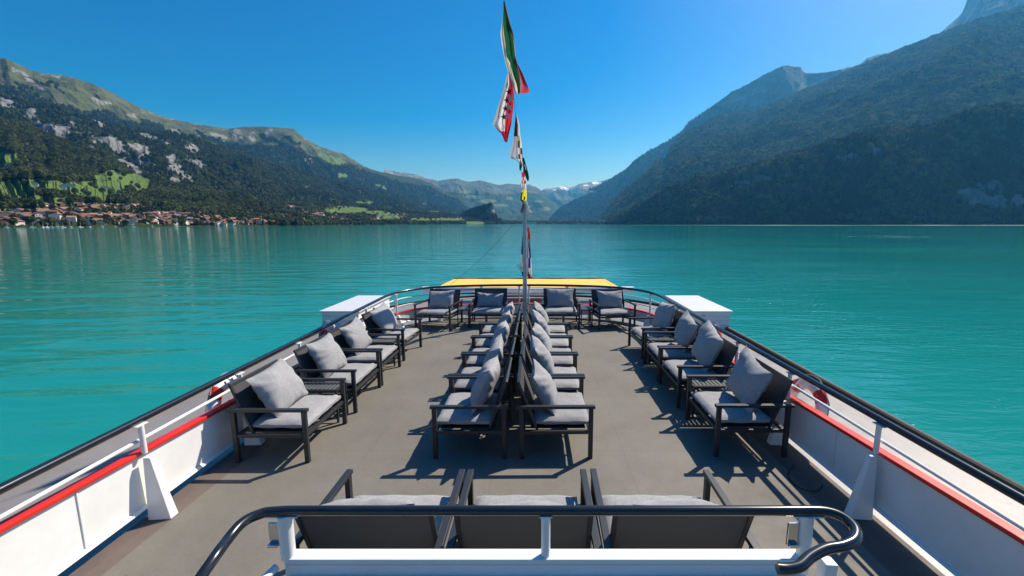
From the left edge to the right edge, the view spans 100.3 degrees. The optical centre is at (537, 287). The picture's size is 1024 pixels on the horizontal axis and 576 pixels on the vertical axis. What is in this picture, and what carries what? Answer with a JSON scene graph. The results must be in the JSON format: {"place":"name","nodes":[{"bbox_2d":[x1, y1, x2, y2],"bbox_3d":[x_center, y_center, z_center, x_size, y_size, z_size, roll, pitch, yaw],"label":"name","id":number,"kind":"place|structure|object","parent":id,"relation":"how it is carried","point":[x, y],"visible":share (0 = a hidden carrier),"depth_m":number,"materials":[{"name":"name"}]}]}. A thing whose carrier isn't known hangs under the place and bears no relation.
{"place":"outdoors","nodes":[
{"label":"outdoors","id":0,"kind":"place"},
{"bbox_2d":[0,150,285,227],"bbox_3d":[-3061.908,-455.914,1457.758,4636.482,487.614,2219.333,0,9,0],"label":"wooded foothill","id":1,"kind":"structure","parent":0,"point":[16,187],"depth_m":1121.65,"materials":[{"name":"green plant"}]},
{"bbox_2d":[31,211,47,216],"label":"house","id":2,"kind":"structure","parent":1,"relation":"on","point":[39,214],"depth_m":769.22,"materials":[{"name":"white tile"}]},
{"bbox_2d":[0,116,287,226],"bbox_3d":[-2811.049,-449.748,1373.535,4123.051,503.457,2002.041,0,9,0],"label":"broadleaf forest","id":3,"kind":"object","parent":1,"relation":"on","point":[17,145],"visible":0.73,"depth_m":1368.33,"materials":[{"name":"green plant"}]},
{"bbox_2d":[0,96,454,213],"bbox_3d":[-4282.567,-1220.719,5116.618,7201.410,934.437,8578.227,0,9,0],"label":"cliff slope","id":4,"kind":"structure","parent":0,"point":[110,140],"depth_m":2567.69,"materials":[{"name":"grey stone"}]},
{"bbox_2d":[0,92,463,213],"bbox_3d":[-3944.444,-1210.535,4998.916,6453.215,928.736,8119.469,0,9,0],"label":"broadleaf forest","id":5,"kind":"object","parent":4,"relation":"on","point":[257,176],"visible":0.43,"depth_m":2959.61,"materials":[{"name":"green plant"}]},
{"bbox_2d":[0,58,469,208],"bbox_3d":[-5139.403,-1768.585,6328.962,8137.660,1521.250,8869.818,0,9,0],"label":"alpine ridge","id":6,"kind":"structure","parent":0,"point":[79,94],"depth_m":5346.25,"materials":[{"name":"grey stone"}]},
{"bbox_2d":[0,78,468,210],"bbox_3d":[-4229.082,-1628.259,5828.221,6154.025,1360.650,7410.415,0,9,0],"label":"conifer forest","id":7,"kind":"object","parent":6,"relation":"on","point":[111,120],"visible":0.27,"depth_m":5934.13,"materials":[{"name":"green plant"}]},
{"bbox_2d":[280,206,483,224],"bbox_3d":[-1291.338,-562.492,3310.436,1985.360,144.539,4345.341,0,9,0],"label":"lakeside slope","id":8,"kind":"structure","parent":0,"point":[345,209],"depth_m":3023.43,"materials":[{"name":"green plant"}]},
{"bbox_2d":[0,202,461,225],"bbox_3d":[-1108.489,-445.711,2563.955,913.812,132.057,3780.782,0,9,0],"label":"distant houses","id":9,"kind":"structure","parent":8,"relation":"on","point":[83,205],"depth_m":913.33,"materials":[{"name":"orange tile"}]},
{"bbox_2d":[263,199,504,224],"bbox_3d":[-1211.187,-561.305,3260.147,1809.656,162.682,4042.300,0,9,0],"label":"broadleaf forest","id":10,"kind":"object","parent":8,"relation":"on","point":[311,208],"visible":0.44,"depth_m":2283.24,"materials":[{"name":"green plant"}]},
{"bbox_2d":[384,169,560,220],"bbox_3d":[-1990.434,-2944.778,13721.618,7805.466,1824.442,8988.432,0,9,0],"label":"hazy mountain range","id":11,"kind":"structure","parent":0,"point":[505,200],"depth_m":13164.01,"materials":[{"name":"blue stone"}]},
{"bbox_2d":[0,0,966,189],"label":"sky","id":12,"kind":"structure","parent":0,"point":[416,87],"materials":[{"name":"blue"}]},
{"bbox_2d":[485,205,498,217],"bbox_3d":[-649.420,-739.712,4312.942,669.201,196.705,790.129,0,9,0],"label":"cliff knoll","id":13,"kind":"structure","parent":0,"point":[491,209],"depth_m":4096.17,"materials":[{"name":"grey stone"}]},
{"bbox_2d":[459,202,503,223],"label":"broadleaf forest","id":14,"kind":"object","parent":13,"relation":"on","point":[486,215],"visible":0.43,"depth_m":4115.20,"materials":[{"name":"green plant"}]},
{"bbox_2d":[0,224,1023,485],"bbox_3d":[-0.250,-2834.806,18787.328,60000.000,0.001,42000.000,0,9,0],"label":"lake water","id":15,"kind":"structure","parent":0,"point":[102,330],"depth_m":39.59,"materials":[{"name":"teal liquid"}]},
{"bbox_2d":[0,295,1023,493],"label":"ship hull","id":16,"kind":"object","parent":15,"relation":"on","point":[1008,481],"visible":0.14,"depth_m":5.31,"materials":[{"name":"white paint"}]},
{"bbox_2d":[69,317,944,575],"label":"deck","id":17,"kind":"structure","parent":16,"relation":"on","point":[649,438],"depth_m":3.92,"materials":[{"name":"grey rubber"}]},
{"bbox_2d":[226,359,347,462],"bbox_3d":[-2.465,1.193,4.307,0.735,0.752,0.817,0,9,0],"label":"armchair","id":18,"kind":"object","parent":17,"relation":"on","point":[303,413],"visible":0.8,"depth_m":4.01,"materials":[{"name":"black fabric"}]},
{"bbox_2d":[246,357,308,417],"bbox_3d":[-2.570,1.002,4.279,0.211,0.516,0.602,-30,11,4],"label":"pillow","id":19,"kind":"object","parent":18,"relation":"on","point":[279,383],"visible":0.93,"depth_m":4.15,"materials":[{"name":"grey fabric"}]},
{"bbox_2d":[303,382,348,422],"bbox_3d":[-2.490,1.296,4.859,0.560,0.384,0.255,0,9,0],"label":"side table","id":20,"kind":"object","parent":17,"relation":"on","point":[320,388],"visible":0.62,"depth_m":4.81,"materials":[{"name":"metal"}]},
{"bbox_2d":[293,334,381,412],"bbox_3d":[-2.465,1.036,5.350,0.735,0.752,0.817,0,9,0],"label":"armchair","id":21,"kind":"object","parent":17,"relation":"on","point":[354,374],"visible":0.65,"depth_m":5.12,"materials":[{"name":"black fabric"}]},
{"bbox_2d":[306,332,346,377],"bbox_3d":[-2.593,0.842,5.301,0.226,0.534,0.587,-27,5,4],"label":"pillow","id":22,"kind":"object","parent":21,"relation":"on","point":[325,352],"visible":0.91,"depth_m":5.16,"materials":[{"name":"grey fabric"}]},
{"bbox_2d":[330,320,400,385],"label":"armchair","id":23,"kind":"object","parent":17,"relation":"on","point":[341,342],"visible":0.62,"depth_m":6.00,"materials":[{"name":"black fabric"}]},
{"bbox_2d":[339,316,371,355],"bbox_3d":[-2.605,0.703,6.181,0.205,0.514,0.610,-25,13,4],"label":"pillow","id":24,"kind":"object","parent":23,"relation":"on","point":[354,333],"visible":0.92,"depth_m":6.04,"materials":[{"name":"grey fabric"}]},
{"bbox_2d":[294,469,464,548],"bbox_3d":[-0.905,1.451,2.606,0.817,0.752,0.735,0,9,0],"label":"armchair","id":25,"kind":"object","parent":17,"relation":"on","point":[373,532],"visible":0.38,"depth_m":2.31,"materials":[{"name":"black"}]},
{"bbox_2d":[323,498,414,504],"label":"pillow","id":26,"kind":"object","parent":25,"relation":"on","point":[368,501],"visible":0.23,"depth_m":2.44,"materials":[{"name":"grey fabric"}]},
{"bbox_2d":[371,338,397,365],"bbox_3d":[-2.490,1.010,6.747,0.560,0.384,0.255,0,9,0],"label":"side table","id":27,"kind":"object","parent":17,"relation":"on","point":[382,340],"visible":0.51,"depth_m":6.65,"materials":[{"name":"metal"}]},
{"bbox_2d":[361,307,421,360],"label":"armchair","id":28,"kind":"object","parent":17,"relation":"on","point":[372,327],"visible":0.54,"depth_m":7.07,"materials":[{"name":"black fabric"}]},
{"bbox_2d":[370,302,398,333],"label":"pillow","id":29,"kind":"object","parent":28,"relation":"on","point":[383,315],"visible":0.9,"depth_m":7.10,"materials":[{"name":"grey fabric"}]},
{"bbox_2d":[413,289,462,330],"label":"armchair","id":30,"kind":"object","parent":17,"relation":"on","point":[430,313],"visible":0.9,"depth_m":9.03,"materials":[{"name":"black fabric"}]},
{"bbox_2d":[428,290,454,308],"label":"pillow","id":31,"kind":"object","parent":30,"relation":"on","point":[441,299],"visible":0.92,"depth_m":9.25,"materials":[{"name":"grey fabric"}]},
{"bbox_2d":[457,305,472,326],"bbox_3d":[-1.585,0.607,9.417,0.255,0.384,0.560,0,9,0],"label":"side table","id":32,"kind":"object","parent":17,"relation":"on","point":[464,308],"visible":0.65,"depth_m":9.17,"materials":[{"name":"metal"}]},
{"bbox_2d":[429,357,513,458],"bbox_3d":[-0.630,1.183,4.376,0.735,0.752,0.817,0,9,0],"label":"armchair","id":33,"kind":"object","parent":17,"relation":"on","point":[457,408],"visible":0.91,"depth_m":4.07,"materials":[{"name":"grey fabric"}]},
{"bbox_2d":[470,355,499,415],"bbox_3d":[-0.530,0.981,4.355,0.209,0.512,0.596,22,6,0],"label":"pillow","id":34,"kind":"object","parent":33,"relation":"on","point":[483,386],"visible":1,"depth_m":4.13,"materials":[{"name":"grey fabric"}]},
{"bbox_2d":[448,337,516,413],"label":"armchair","id":35,"kind":"object","parent":17,"relation":"on","point":[463,385],"visible":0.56,"depth_m":5.07,"materials":[{"name":"black fabric"}]},
{"bbox_2d":[483,334,503,364],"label":"pillow","id":36,"kind":"object","parent":35,"relation":"on","point":[496,348],"visible":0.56,"depth_m":5.04,"materials":[{"name":"grey fabric"}]},
{"bbox_2d":[468,288,508,327],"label":"armchair","id":37,"kind":"object","parent":17,"relation":"on","point":[478,312],"visible":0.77,"depth_m":9.33,"materials":[{"name":"black fabric"}]},
{"bbox_2d":[476,292,503,306],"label":"pillow","id":38,"kind":"object","parent":37,"relation":"on","point":[489,300],"visible":0.99,"depth_m":9.40,"materials":[{"name":"grey fabric"}]},
{"bbox_2d":[461,322,519,388],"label":"armchair","id":39,"kind":"object","parent":17,"relation":"on","point":[475,360],"visible":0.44,"depth_m":5.94,"materials":[{"name":"black fabric"}]},
{"bbox_2d":[490,320,509,349],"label":"pillow","id":40,"kind":"object","parent":39,"relation":"on","point":[503,328],"visible":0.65,"depth_m":5.84,"materials":[{"name":"grey fabric"}]},
{"bbox_2d":[472,311,520,366],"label":"armchair","id":41,"kind":"object","parent":17,"relation":"on","point":[483,343],"visible":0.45,"depth_m":6.78,"materials":[{"name":"black"}]},
{"bbox_2d":[497,309,512,327],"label":"pillow","id":42,"kind":"object","parent":41,"relation":"on","point":[507,316],"visible":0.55,"depth_m":6.67,"materials":[{"name":"grey fabric"}]},
{"bbox_2d":[479,302,522,339],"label":"armchair","id":43,"kind":"object","parent":17,"relation":"on","point":[489,328],"visible":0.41,"depth_m":7.70,"materials":[{"name":"black"}]},
{"bbox_2d":[502,301,514,316],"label":"pillow","id":44,"kind":"object","parent":43,"relation":"on","point":[510,306],"visible":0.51,"depth_m":7.49,"materials":[{"name":"grey fabric"}]},
{"bbox_2d":[0,284,1023,575],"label":"bulwark","id":45,"kind":"object","parent":17,"relation":"on","point":[936,520],"visible":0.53,"depth_m":3.00,"materials":[{"name":"white paint"}]},
{"bbox_2d":[205,372,237,411],"bbox_3d":[-3.046,1.179,4.345,0.200,0.681,0.681,-12,8,2],"label":"lifebuoy","id":46,"kind":"object","parent":45,"relation":"attached to","point":[219,388],"visible":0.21,"depth_m":4.13,"materials":[{"name":"white paint"}]},
{"bbox_2d":[318,321,336,336],"bbox_3d":[-3.106,0.821,6.546,0.200,0.681,0.681,-12,8,2],"label":"lifebuoy","id":47,"kind":"object","parent":45,"relation":"attached to","point":[326,330],"visible":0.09,"depth_m":6.40,"materials":[{"name":"white paint"}]},
{"bbox_2d":[791,374,829,415],"bbox_3d":[2.636,1.190,4.276,0.200,0.681,0.681,12,8,-2],"label":"lifebuoy","id":48,"kind":"object","parent":45,"relation":"attached to","point":[816,392],"visible":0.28,"depth_m":4.12,"materials":[{"name":"white paint"}]},
{"bbox_2d":[517,202,528,319],"bbox_3d":[-0.320,-0.591,9.674,0.260,2.675,0.172,0,9,0],"label":"flagpole","id":49,"kind":"object","parent":17,"relation":"on","point":[525,261],"visible":0.98,"depth_m":9.61,"materials":[{"name":"grey metal"}]},
{"bbox_2d":[504,4,524,201],"bbox_3d":[-0.487,-4.193,6.578,0.008,5.411,5.003,1,9,5],"label":"signal rope","id":50,"kind":"object","parent":49,"relation":"attached to","point":[514,101],"visible":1,"depth_m":7.67,"materials":[{"name":"grey fabric"}]},
{"bbox_2d":[492,73,513,141],"bbox_3d":[-0.560,-3.238,7.774,0.344,0.992,0.925,-4,9,-23],"label":"flag","id":51,"kind":"object","parent":50,"relation":"hanging from","point":[502,122],"visible":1,"depth_m":7.76,"materials":[{"name":"red fabric"}]},
{"bbox_2d":[500,1,529,93],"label":"flag","id":52,"kind":"object","parent":50,"relation":"hanging from","point":[519,83],"visible":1,"depth_m":7.05,"materials":[{"name":"fabric"}]},
{"bbox_2d":[509,115,523,165],"bbox_3d":[-0.406,-2.831,8.284,0.312,0.818,0.775,0,9,0],"label":"flag","id":53,"kind":"object","parent":50,"relation":"hanging from","point":[516,152],"visible":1,"depth_m":8.36,"materials":[{"name":"white fabric"}]},
{"bbox_2d":[520,190,526,201],"bbox_3d":[-0.285,-2.008,9.304,0.132,0.250,0.259,-2,9,-13],"label":"flag","id":54,"kind":"object","parent":50,"relation":"hanging from","point":[523,196],"visible":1,"depth_m":9.30,"materials":[{"name":"yellow fabric"}]},
{"bbox_2d":[521,169,526,189],"bbox_3d":[-0.278,-2.278,8.975,0.109,0.386,0.379,0,9,0],"label":"flag","id":55,"kind":"object","parent":50,"relation":"hanging from","point":[523,185],"visible":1,"depth_m":8.99,"materials":[{"name":"white fabric"}]},
{"bbox_2d":[523,158,528,180],"bbox_3d":[-0.233,-2.435,8.778,0.093,0.420,0.420,2,9,11],"label":"flag","id":56,"kind":"object","parent":50,"relation":"hanging from","point":[526,171],"visible":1,"depth_m":8.78,"materials":[{"name":"fabric"}]},
{"bbox_2d":[527,227,531,278],"bbox_3d":[-0.174,-0.796,9.769,0.133,1.177,0.087,0,9,0],"label":"flag","id":57,"kind":"object","parent":49,"relation":"hanging from","point":[529,256],"visible":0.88,"depth_m":9.79,"materials":[{"name":"fabric"}]},
{"bbox_2d":[445,469,601,548],"bbox_3d":[-0.070,1.451,2.606,0.817,0.752,0.735,0,9,0],"label":"armchair","id":58,"kind":"object","parent":17,"relation":"on","point":[512,532],"visible":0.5,"depth_m":2.32,"materials":[{"name":"black fabric"}]},
{"bbox_2d":[491,500,561,504],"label":"pillow","id":59,"kind":"object","parent":58,"relation":"on","point":[531,502],"visible":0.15,"depth_m":2.47,"materials":[{"name":"grey fabric"}]},
{"bbox_2d":[194,505,862,575],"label":"stair barrier","id":60,"kind":"object","parent":17,"relation":"on","point":[799,560],"visible":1,"depth_m":1.72,"materials":[{"name":"white metal"}]},
{"bbox_2d":[526,302,567,333],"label":"armchair","id":61,"kind":"object","parent":17,"relation":"on","point":[558,329],"visible":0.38,"depth_m":7.57,"materials":[{"name":"white"}]},
{"bbox_2d":[533,301,548,321],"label":"pillow","id":62,"kind":"object","parent":61,"relation":"on","point":[537,307],"visible":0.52,"depth_m":7.48,"materials":[{"name":"grey fabric"}]},
{"bbox_2d":[525,311,572,347],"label":"armchair","id":63,"kind":"object","parent":17,"relation":"on","point":[560,343],"visible":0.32,"depth_m":6.73,"materials":[{"name":"white fabric"}]},
{"bbox_2d":[532,309,549,334],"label":"pillow","id":64,"kind":"object","parent":63,"relation":"on","point":[538,318],"visible":0.66,"depth_m":6.63,"materials":[{"name":"grey fabric"}]},
{"bbox_2d":[523,322,577,366],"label":"armchair","id":65,"kind":"object","parent":17,"relation":"on","point":[564,361],"visible":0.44,"depth_m":5.86,"materials":[{"name":"white fabric"}]},
{"bbox_2d":[530,323,551,350],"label":"pillow","id":66,"kind":"object","parent":65,"relation":"on","point":[539,333],"visible":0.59,"depth_m":5.79,"materials":[{"name":"grey fabric"}]},
{"bbox_2d":[520,337,584,391],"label":"armchair","id":67,"kind":"object","parent":17,"relation":"on","point":[567,385],"visible":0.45,"depth_m":5.04,"materials":[{"name":"white fabric"}]},
{"bbox_2d":[530,335,553,380],"bbox_3d":[0.069,0.860,5.208,0.209,0.512,0.596,-28,13,1],"label":"pillow","id":68,"kind":"object","parent":67,"relation":"on","point":[541,354],"visible":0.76,"depth_m":4.99,"materials":[{"name":"grey fabric"}]},
{"bbox_2d":[516,357,594,458],"bbox_3d":[0.170,1.183,4.376,0.735,0.752,0.817,0,9,-1],"label":"armchair","id":69,"kind":"object","parent":17,"relation":"on","point":[571,408],"visible":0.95,"depth_m":4.07,"materials":[{"name":"white fabric"}]},
{"bbox_2d":[530,358,557,415],"bbox_3d":[0.073,1.004,4.340,0.202,0.491,0.568,-28,7,4],"label":"pillow","id":70,"kind":"object","parent":69,"relation":"on","point":[543,386],"visible":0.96,"depth_m":4.13,"materials":[{"name":"grey fabric"}]},
{"bbox_2d":[542,288,580,327],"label":"armchair","id":71,"kind":"object","parent":17,"relation":"on","point":[571,311],"visible":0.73,"depth_m":9.15,"materials":[{"name":"white fabric"}]},
{"bbox_2d":[546,288,573,306],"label":"pillow","id":72,"kind":"object","parent":71,"relation":"on","point":[559,297],"visible":0.95,"depth_m":9.40,"materials":[{"name":"grey fabric"}]},
{"bbox_2d":[578,305,592,326],"bbox_3d":[1.065,0.607,9.417,0.255,0.384,0.560,0,9,0],"label":"side table","id":73,"kind":"object","parent":17,"relation":"on","point":[585,308],"visible":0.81,"depth_m":9.17,"materials":[{"name":"metal"}]},
{"bbox_2d":[589,289,636,329],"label":"armchair","id":74,"kind":"object","parent":17,"relation":"on","point":[612,312],"visible":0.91,"depth_m":9.03,"materials":[{"name":"black fabric"}]},
{"bbox_2d":[596,290,622,307],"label":"pillow","id":75,"kind":"object","parent":74,"relation":"on","point":[610,299],"visible":0.94,"depth_m":9.27,"materials":[{"name":"grey fabric"}]},
{"bbox_2d":[628,309,683,358],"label":"armchair","id":76,"kind":"object","parent":17,"relation":"on","point":[635,331],"visible":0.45,"depth_m":7.20,"materials":[{"name":"black"}]},
{"bbox_2d":[653,301,674,330],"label":"pillow","id":77,"kind":"object","parent":76,"relation":"on","point":[664,314],"visible":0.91,"depth_m":7.14,"materials":[{"name":"grey fabric"}]},
{"bbox_2d":[647,336,676,363],"bbox_3d":[2.050,0.992,6.871,0.560,0.384,0.255,0,9,0],"label":"side table","id":78,"kind":"object","parent":17,"relation":"on","point":[658,338],"visible":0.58,"depth_m":6.77,"materials":[{"name":"metal"}]},
{"bbox_2d":[643,320,701,381],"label":"armchair","id":79,"kind":"object","parent":17,"relation":"on","point":[678,354],"visible":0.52,"depth_m":6.20,"materials":[{"name":"black fabric"}]},
{"bbox_2d":[674,309,697,351],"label":"pillow","id":80,"kind":"object","parent":79,"relation":"on","point":[685,332],"visible":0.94,"depth_m":6.14,"materials":[{"name":"grey fabric"}]},
{"bbox_2d":[590,468,761,548],"bbox_3d":[0.770,1.451,2.606,0.817,0.752,0.735,0,9,1],"label":"armchair","id":81,"kind":"object","parent":17,"relation":"on","point":[675,532],"visible":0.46,"depth_m":2.31,"materials":[{"name":"black"}]},
{"bbox_2d":[632,498,716,504],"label":"pillow","id":82,"kind":"object","parent":81,"relation":"on","point":[680,501],"visible":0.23,"depth_m":2.44,"materials":[{"name":"grey fabric"}]},
{"bbox_2d":[658,335,737,407],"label":"armchair","id":83,"kind":"object","parent":17,"relation":"on","point":[679,370],"visible":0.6,"depth_m":5.30,"materials":[{"name":"black fabric"}]},
{"bbox_2d":[691,318,723,371],"bbox_3d":[2.177,0.759,5.487,0.246,0.561,0.624,17,21,-3],"label":"pillow","id":84,"kind":"object","parent":83,"relation":"on","point":[707,346],"visible":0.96,"depth_m":5.32,"materials":[{"name":"grey fabric"}]},
{"bbox_2d":[684,378,730,417],"bbox_3d":[2.050,1.278,4.977,0.560,0.384,0.255,0,9,0],"label":"side table","id":85,"kind":"object","parent":17,"relation":"on","point":[715,381],"visible":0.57,"depth_m":4.93,"materials":[{"name":"metal"}]},
{"bbox_2d":[685,357,794,456],"bbox_3d":[2.040,1.179,4.406,0.735,0.752,0.817,0,9,0],"label":"armchair","id":86,"kind":"object","parent":17,"relation":"on","point":[723,408],"visible":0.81,"depth_m":4.11,"materials":[{"name":"black fabric"}]},
{"bbox_2d":[725,345,772,413],"bbox_3d":[2.151,0.946,4.371,0.212,0.534,0.633,19,17,-3],"label":"pillow","id":87,"kind":"object","parent":86,"relation":"on","point":[749,379],"visible":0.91,"depth_m":4.24,"materials":[{"name":"grey fabric"}]},
{"bbox_2d":[787,465,823,491],"bbox_3d":[2.267,1.619,3.681,0.174,0.092,0.453,0,9,0],"label":"cable","id":88,"kind":"object","parent":17,"relation":"on","point":[820,488],"visible":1,"depth_m":3.57,"materials":[{"name":"black rubber"}]},
{"bbox_2d":[0,297,1023,575],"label":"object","id":89,"kind":"structure","parent":16,"relation":"on","point":[942,467],"depth_m":4.42,"materials":[{"name":"white metal"}]},
{"bbox_2d":[319,295,390,325],"bbox_3d":[-4.490,0.580,10.758,0.920,0.436,2.140,0,9,0],"label":"deck locker","id":90,"kind":"object","parent":89,"relation":"on","point":[334,312],"visible":0.48,"depth_m":10.09,"materials":[{"name":"white paint"}]},
{"bbox_2d":[507,293,543,302],"bbox_3d":[-0.230,0.343,12.087,1.980,0.497,0.980,0,9,0],"label":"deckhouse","id":91,"kind":"object","parent":89,"relation":"on","point":[532,300],"visible":0.05,"depth_m":11.63,"materials":[{"name":"white metal"}]},
{"bbox_2d":[422,278,633,292],"bbox_3d":[-0.250,0.177,12.489,5.780,0.715,1.895,0,9,0],"label":"awning","id":92,"kind":"object","parent":89,"relation":"on","point":[573,281],"visible":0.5,"depth_m":12.50,"materials":[{"name":"yellow fabric"}]},
{"bbox_2d":[665,295,732,328],"bbox_3d":[3.990,0.580,10.758,0.920,0.436,2.140,0,9,0],"label":"deck locker","id":93,"kind":"object","parent":89,"relation":"on","point":[704,308],"visible":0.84,"depth_m":9.97,"materials":[{"name":"white paint"}]},
{"bbox_2d":[541,169,625,206],"bbox_3d":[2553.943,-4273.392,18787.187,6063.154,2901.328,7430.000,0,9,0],"label":"snowy mountain range","id":94,"kind":"structure","parent":0,"point":[561,195],"depth_m":18378.75,"materials":[{"name":"white snow"}]},
{"bbox_2d":[553,65,853,219],"bbox_3d":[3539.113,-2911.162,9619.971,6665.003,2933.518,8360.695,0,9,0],"label":"hazy wooded ridge","id":95,"kind":"structure","parent":0,"point":[771,87],"depth_m":7979.35,"materials":[{"name":"green plant"}]},
{"bbox_2d":[548,104,753,220],"bbox_3d":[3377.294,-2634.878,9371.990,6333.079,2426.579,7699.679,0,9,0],"label":"conifer forest","id":96,"kind":"object","parent":95,"relation":"on","point":[622,181],"visible":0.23,"depth_m":9593.86,"materials":[{"name":"green plant"}]},
{"bbox_2d":[621,116,1023,224],"bbox_3d":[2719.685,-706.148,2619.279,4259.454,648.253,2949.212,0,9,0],"label":"dark lakeside cliff","id":97,"kind":"structure","parent":0,"point":[975,194],"depth_m":2064.75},
{"bbox_2d":[605,101,1023,224],"bbox_3d":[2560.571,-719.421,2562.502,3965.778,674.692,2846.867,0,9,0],"label":"conifer forest","id":98,"kind":"object","parent":97,"relation":"on","point":[986,169],"visible":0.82,"depth_m":2269.56,"materials":[{"name":"green plant"}]},
{"bbox_2d":[862,47,901,63],"bbox_3d":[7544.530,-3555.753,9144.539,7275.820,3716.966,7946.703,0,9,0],"label":"distant shoulder","id":99,"kind":"object","parent":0,"point":[870,58],"visible":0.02,"depth_m":9853.43},
{"bbox_2d":[943,0,1023,30],"bbox_3d":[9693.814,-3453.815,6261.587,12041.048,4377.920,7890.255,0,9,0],"label":"towering peak","id":100,"kind":"structure","parent":0,"point":[974,9],"depth_m":6456.00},
{"bbox_3d":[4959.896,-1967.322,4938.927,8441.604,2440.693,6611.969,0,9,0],"label":"forest mountainside","id":101,"kind":"structure","parent":0,"visible":0},
{"bbox_2d":[599,5,1023,219],"bbox_3d":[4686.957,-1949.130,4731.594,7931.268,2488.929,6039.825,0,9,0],"label":"broadleaf forest","id":102,"kind":"object","parent":101,"relation":"on","point":[1004,46],"visible":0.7,"depth_m":4014.69,"materials":[{"name":"green plant"}]},
{"bbox_3d":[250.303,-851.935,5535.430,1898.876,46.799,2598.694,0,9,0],"label":"far shore flat","id":103,"kind":"structure","parent":0,"visible":0},
{"bbox_2d":[505,219,604,223],"bbox_3d":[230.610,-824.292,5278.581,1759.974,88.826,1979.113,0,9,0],"label":"broadleaf forest","id":104,"kind":"object","parent":103,"relation":"on","point":[561,222],"visible":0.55,"depth_m":4927.01,"materials":[{"name":"green plant"}]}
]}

